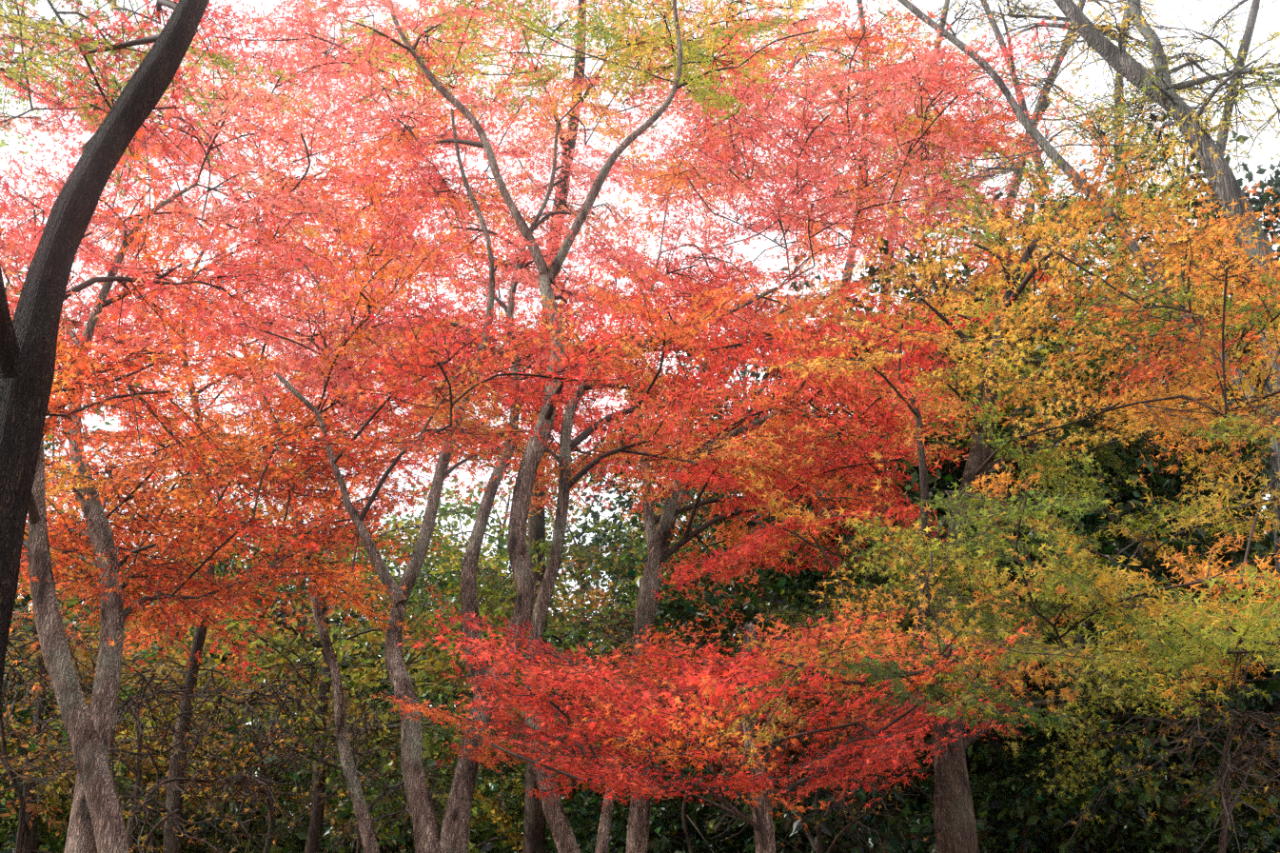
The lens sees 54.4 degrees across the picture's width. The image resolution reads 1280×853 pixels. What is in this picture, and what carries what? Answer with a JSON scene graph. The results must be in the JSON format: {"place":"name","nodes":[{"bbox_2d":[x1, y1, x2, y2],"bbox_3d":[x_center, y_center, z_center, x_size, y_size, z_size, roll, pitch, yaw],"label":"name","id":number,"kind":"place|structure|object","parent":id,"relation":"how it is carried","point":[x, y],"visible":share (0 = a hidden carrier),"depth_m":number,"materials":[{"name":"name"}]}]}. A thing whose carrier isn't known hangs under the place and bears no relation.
{"place":"outdoors","nodes":[
{"label":"outdoors","id":0,"kind":"place"},
{"bbox_2d":[7,261,146,669],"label":"thin tree leaves","id":1,"kind":"object","parent":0,"point":[98,412],"visible":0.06,"depth_m":18.80,"materials":[{"name":"plant"}]},
{"bbox_2d":[9,459,444,846],"bbox_3d":[-8.327,4.827,22.669,9.688,9.112,8.727,0,-19,-1],"label":"tree","id":2,"kind":"object","parent":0,"point":[334,618],"depth_m":22.61,"materials":[{"name":"green plant"}]},
{"bbox_2d":[314,457,575,649],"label":"thin tree leaves","id":3,"kind":"object","parent":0,"point":[447,506],"visible":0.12,"depth_m":28.72,"materials":[{"name":"green plant"}]},
{"bbox_2d":[0,0,1279,844],"bbox_3d":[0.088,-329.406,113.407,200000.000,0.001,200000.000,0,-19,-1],"label":"sky","id":4,"kind":"structure","parent":0,"point":[1102,80],"depth_m":646.06,"materials":[{"name":"white"}]},
{"label":"ground","id":5,"kind":"structure","parent":0,"visible":0},
{"bbox_2d":[0,590,129,852],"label":"tree","id":6,"kind":"object","parent":5,"relation":"on","point":[22,816],"visible":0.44,"depth_m":8.16,"materials":[{"name":"brown plant"}]},
{"bbox_2d":[4,265,160,609],"bbox_3d":[-11.155,2.559,18.909,8.124,10.984,7.811,0,-19,-1],"label":"tree","id":7,"kind":"object","parent":5,"relation":"on","point":[57,444],"depth_m":19.04,"materials":[{"name":"green plant"}]},
{"bbox_2d":[3,690,228,852],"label":"shrub","id":8,"kind":"object","parent":5,"relation":"on","point":[44,847],"visible":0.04,"depth_m":16.50,"materials":[{"name":"green plant"}]},
{"bbox_2d":[0,590,275,852],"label":"bush","id":9,"kind":"object","parent":5,"relation":"on","point":[34,810],"visible":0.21,"depth_m":10.43,"materials":[{"name":"green plant"}]},
{"bbox_2d":[0,563,285,852],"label":"tree","id":10,"kind":"object","parent":5,"relation":"on","point":[74,600],"visible":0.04,"depth_m":13.01,"materials":[{"name":"green plant"}]},
{"bbox_2d":[0,639,301,852],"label":"bare sapling","id":11,"kind":"object","parent":5,"relation":"on","point":[135,810],"visible":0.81,"depth_m":6.58,"materials":[{"name":"brown plant"}]},
{"bbox_2d":[0,0,314,801],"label":"tree","id":12,"kind":"object","parent":5,"relation":"on","point":[29,333],"visible":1,"depth_m":5.69,"materials":[{"name":"brown plant"}]},
{"bbox_2d":[0,592,353,852],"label":"tree","id":13,"kind":"object","parent":5,"relation":"on","point":[12,837],"visible":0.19,"depth_m":12.63,"materials":[{"name":"green plant"}]},
{"bbox_2d":[0,479,364,852],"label":"tree","id":14,"kind":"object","parent":5,"relation":"on","point":[28,599],"depth_m":21.11,"materials":[{"name":"green plant"}]},
{"bbox_2d":[5,455,379,827],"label":"thin tree leaves","id":15,"kind":"object","parent":5,"relation":"on","point":[243,550],"depth_m":23.27,"materials":[{"name":"orange plant"}]},
{"bbox_2d":[0,645,407,852],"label":"bush","id":16,"kind":"object","parent":5,"relation":"on","point":[187,844],"visible":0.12,"depth_m":12.96,"materials":[{"name":"green plant"}]},
{"bbox_2d":[0,590,452,852],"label":"tree","id":17,"kind":"object","parent":5,"relation":"on","point":[359,709],"visible":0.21,"depth_m":12.49,"materials":[{"name":"green plant"}]},
{"bbox_2d":[0,560,469,852],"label":"tree","id":18,"kind":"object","parent":5,"relation":"on","point":[298,840],"depth_m":16.16,"materials":[{"name":"green plant"}]},
{"bbox_2d":[121,649,393,852],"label":"bare sapling","id":19,"kind":"object","parent":5,"relation":"on","point":[271,801],"visible":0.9,"depth_m":8.00,"materials":[{"name":"brown plant"}]},
{"bbox_2d":[0,7,526,852],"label":"tree","id":20,"kind":"object","parent":5,"relation":"on","point":[110,584],"visible":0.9,"depth_m":7.05,"materials":[{"name":"red plant"}]},
{"bbox_2d":[56,509,511,852],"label":"tree","id":21,"kind":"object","parent":5,"relation":"on","point":[224,569],"depth_m":21.08,"materials":[{"name":"green plant"}]},
{"bbox_2d":[73,503,512,846],"bbox_3d":[-4.687,4.119,17.021,5.737,6.839,6.886,5,-20,-15],"label":"maple tree","id":22,"kind":"object","parent":5,"relation":"on","point":[285,587],"visible":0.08,"depth_m":16.43,"materials":[{"name":"green plant"}]},
{"bbox_2d":[0,0,604,852],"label":"tree","id":23,"kind":"object","parent":5,"relation":"on","point":[172,841],"visible":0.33,"depth_m":10.34,"materials":[{"name":"brown plant"}]},
{"bbox_2d":[90,488,609,852],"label":"maple tree","id":24,"kind":"object","parent":5,"relation":"on","point":[418,626],"visible":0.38,"depth_m":10.56,"materials":[{"name":"green plant"}]},
{"bbox_2d":[115,630,612,852],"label":"shrub","id":25,"kind":"object","parent":5,"relation":"on","point":[479,819],"visible":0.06,"depth_m":14.58,"materials":[{"name":"plant"}]},
{"bbox_2d":[216,704,532,852],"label":"bare sapling","id":26,"kind":"object","parent":5,"relation":"on","point":[399,785],"visible":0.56,"depth_m":9.41,"materials":[{"name":"brown plant"}]},
{"bbox_2d":[288,689,516,850],"bbox_3d":[-2.954,6.132,19.679,5.927,4.668,5.128,-8,-21,22],"label":"shrub","id":27,"kind":"object","parent":5,"relation":"on","point":[395,846],"visible":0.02,"depth_m":18.85,"materials":[{"name":"green plant"}]},
{"bbox_2d":[315,452,581,833],"bbox_3d":[-3.855,5.695,27.545,8.993,10.617,8.368,0,-19,-1],"label":"tree","id":28,"kind":"object","parent":5,"relation":"on","point":[498,545],"visible":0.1,"depth_m":28.65,"materials":[{"name":"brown plant"}]},
{"bbox_2d":[258,551,660,852],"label":"tree","id":29,"kind":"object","parent":5,"relation":"on","point":[398,849],"depth_m":19.77,"materials":[{"name":"green plant"}]},
{"bbox_2d":[273,635,708,852],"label":"shrub","id":30,"kind":"object","parent":5,"relation":"on","point":[507,817],"visible":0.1,"depth_m":13.66,"materials":[{"name":"plant"}]},
{"bbox_2d":[149,633,840,852],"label":"shrub","id":31,"kind":"object","parent":5,"relation":"on","point":[374,794],"visible":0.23,"depth_m":12.90,"materials":[{"name":"green plant"}]},
{"bbox_2d":[269,441,730,847],"bbox_3d":[-1.226,3.505,14.505,6.790,6.360,6.090,0,-19,-1],"label":"maple tree","id":32,"kind":"object","parent":5,"relation":"on","point":[576,550],"visible":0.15,"depth_m":14.47,"materials":[{"name":"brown plant"}]},
{"bbox_2d":[394,604,785,852],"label":"shrub","id":33,"kind":"object","parent":5,"relation":"on","point":[613,819],"visible":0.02,"depth_m":15.87,"materials":[{"name":"green plant"}]},
{"bbox_2d":[134,0,1069,852],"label":"maple tree","id":34,"kind":"object","parent":5,"relation":"on","point":[553,346],"visible":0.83,"depth_m":8.64,"materials":[{"name":"red plant"}]},
{"bbox_2d":[444,523,782,838],"bbox_3d":[0.000,5.827,23.935,7.397,8.023,8.332,0,-19,-1],"label":"tree","id":35,"kind":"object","parent":5,"relation":"on","point":[581,533],"depth_m":24.18,"materials":[{"name":"green plant"}]},
{"bbox_2d":[306,0,940,852],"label":"tree","id":36,"kind":"object","parent":5,"relation":"on","point":[535,830],"visible":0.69,"depth_m":10.67,"materials":[{"name":"brown plant"}]},
{"bbox_2d":[376,731,930,852],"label":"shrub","id":37,"kind":"object","parent":5,"relation":"on","point":[521,818],"visible":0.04,"depth_m":14.87,"materials":[{"name":"plant"}]},
{"bbox_2d":[598,512,709,606],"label":"tree","id":38,"kind":"object","parent":5,"relation":"on","point":[628,513],"depth_m":35.78,"materials":[{"name":"green plant"}]},
{"bbox_2d":[554,481,761,648],"bbox_3d":[2.193,5.887,28.716,9.087,11.033,8.940,0,-19,-1],"label":"tree","id":39,"kind":"object","parent":5,"relation":"on","point":[586,585],"visible":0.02,"depth_m":29.84,"materials":[{"name":"green plant"}]},
{"bbox_2d":[479,698,864,852],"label":"shrub","id":40,"kind":"object","parent":5,"relation":"on","point":[490,846],"visible":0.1,"depth_m":13.47,"materials":[{"name":"green plant"}]},
{"bbox_2d":[436,581,921,852],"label":"shrub","id":41,"kind":"object","parent":5,"relation":"on","point":[503,848],"visible":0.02,"depth_m":14.15,"materials":[{"name":"green plant"}]},
{"bbox_2d":[527,287,832,846],"bbox_3d":[2.047,3.298,23.500,8.151,12.545,7.956,-7,-20,20],"label":"tree","id":42,"kind":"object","parent":5,"relation":"on","point":[622,503],"depth_m":23.70,"materials":[{"name":"green plant"}]},
{"bbox_2d":[568,594,802,852],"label":"tree","id":43,"kind":"object","parent":5,"relation":"on","point":[683,808],"visible":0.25,"depth_m":10.18,"materials":[{"name":"brown plant"}]},
{"bbox_2d":[618,470,777,617],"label":"tree","id":44,"kind":"object","parent":5,"relation":"on","point":[684,521],"depth_m":31.19,"materials":[{"name":"green plant"}]},
{"bbox_2d":[369,0,1100,852],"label":"tree","id":45,"kind":"object","parent":5,"relation":"on","point":[634,714],"visible":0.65,"depth_m":6.34,"materials":[{"name":"red plant"}]},
{"bbox_2d":[547,487,965,852],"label":"bush","id":46,"kind":"object","parent":5,"relation":"on","point":[621,560],"visible":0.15,"depth_m":11.35,"materials":[{"name":"green plant"}]},
{"bbox_2d":[548,514,1065,852],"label":"evergreen tree","id":47,"kind":"object","parent":5,"relation":"on","point":[579,827],"visible":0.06,"depth_m":12.10,"materials":[{"name":"green plant"}]},
{"bbox_2d":[703,647,934,852],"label":"bare sapling","id":48,"kind":"object","parent":5,"relation":"on","point":[818,847],"visible":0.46,"depth_m":8.40,"materials":[{"name":"brown plant"}]},
{"bbox_2d":[623,647,1067,850],"bbox_3d":[2.233,3.937,13.252,5.066,4.725,6.218,-7,-20,20],"label":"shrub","id":49,"kind":"object","parent":5,"relation":"on","point":[923,757],"depth_m":11.39,"materials":[{"name":"green plant"}]},
{"bbox_2d":[561,354,1269,852],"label":"evergreen tree","id":50,"kind":"object","parent":5,"relation":"on","point":[723,642],"visible":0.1,"depth_m":10.67,"materials":[{"name":"green plant"}]},
{"bbox_2d":[604,189,1279,852],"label":"evergreen tree","id":51,"kind":"object","parent":5,"relation":"on","point":[896,831],"visible":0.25,"depth_m":9.38,"materials":[{"name":"green plant"}]},
{"bbox_2d":[688,24,1279,852],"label":"orange maple tree","id":52,"kind":"object","parent":5,"relation":"on","point":[951,573],"visible":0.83,"depth_m":6.83,"materials":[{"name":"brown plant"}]},
{"bbox_2d":[721,0,1279,852],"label":"tall pale tree","id":53,"kind":"object","parent":5,"relation":"on","point":[1159,86],"visible":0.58,"depth_m":10.01,"materials":[{"name":"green plant"}]},
{"bbox_2d":[748,263,1279,852],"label":"evergreen tree","id":54,"kind":"object","parent":5,"relation":"on","point":[1258,698],"visible":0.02,"depth_m":10.54,"materials":[{"name":"green plant"}]},
{"bbox_2d":[750,105,1279,852],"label":"evergreen tree","id":55,"kind":"object","parent":5,"relation":"on","point":[1171,842],"visible":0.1,"depth_m":9.25,"materials":[{"name":"green plant"}]},
{"bbox_2d":[859,184,1268,852],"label":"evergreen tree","id":56,"kind":"object","parent":5,"relation":"on","point":[1139,499],"visible":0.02,"depth_m":14.18,"materials":[{"name":"green plant"}]},
{"bbox_2d":[886,445,1264,852],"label":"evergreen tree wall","id":57,"kind":"structure","parent":5,"relation":"on","point":[1153,843],"depth_m":15.85,"materials":[{"name":"green plant"}]},
{"bbox_2d":[898,598,1279,852],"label":"bush","id":58,"kind":"object","parent":5,"relation":"on","point":[986,792],"visible":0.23,"depth_m":9.34,"materials":[{"name":"green plant"}]},
{"bbox_2d":[930,381,1269,851],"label":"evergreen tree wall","id":59,"kind":"structure","parent":5,"relation":"on","point":[1237,834],"depth_m":17.91,"materials":[{"name":"green plant"}]},
{"bbox_2d":[925,766,1276,849],"bbox_3d":[7.248,6.181,20.500,8.428,5.990,5.552,6,-20,-18],"label":"shrub","id":60,"kind":"object","parent":5,"relation":"on","point":[1210,835],"depth_m":19.77,"materials":[{"name":"green plant"}]},
{"bbox_2d":[924,98,1279,852],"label":"evergreen tree","id":61,"kind":"object","parent":5,"relation":"on","point":[1267,198],"visible":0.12,"depth_m":10.15,"materials":[{"name":"green plant"}]},
{"bbox_2d":[993,683,1279,852],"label":"shrub","id":62,"kind":"object","parent":5,"relation":"on","point":[1268,840],"visible":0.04,"depth_m":13.92,"materials":[{"name":"green plant"}]},
{"bbox_2d":[1060,620,1279,852],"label":"bare sapling","id":63,"kind":"object","parent":5,"relation":"on","point":[1227,807],"visible":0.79,"depth_m":6.95,"materials":[{"name":"brown plant"}]},
{"bbox_2d":[1103,348,1279,852],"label":"evergreen tree wall","id":64,"kind":"structure","parent":5,"relation":"on","point":[1265,508],"depth_m":20.34,"materials":[{"name":"green plant"}]},
{"bbox_2d":[1125,289,1273,814],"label":"evergreen tree wall","id":65,"kind":"structure","parent":5,"relation":"on","point":[1251,456],"depth_m":23.35,"materials":[{"name":"green plant"}]}
]}

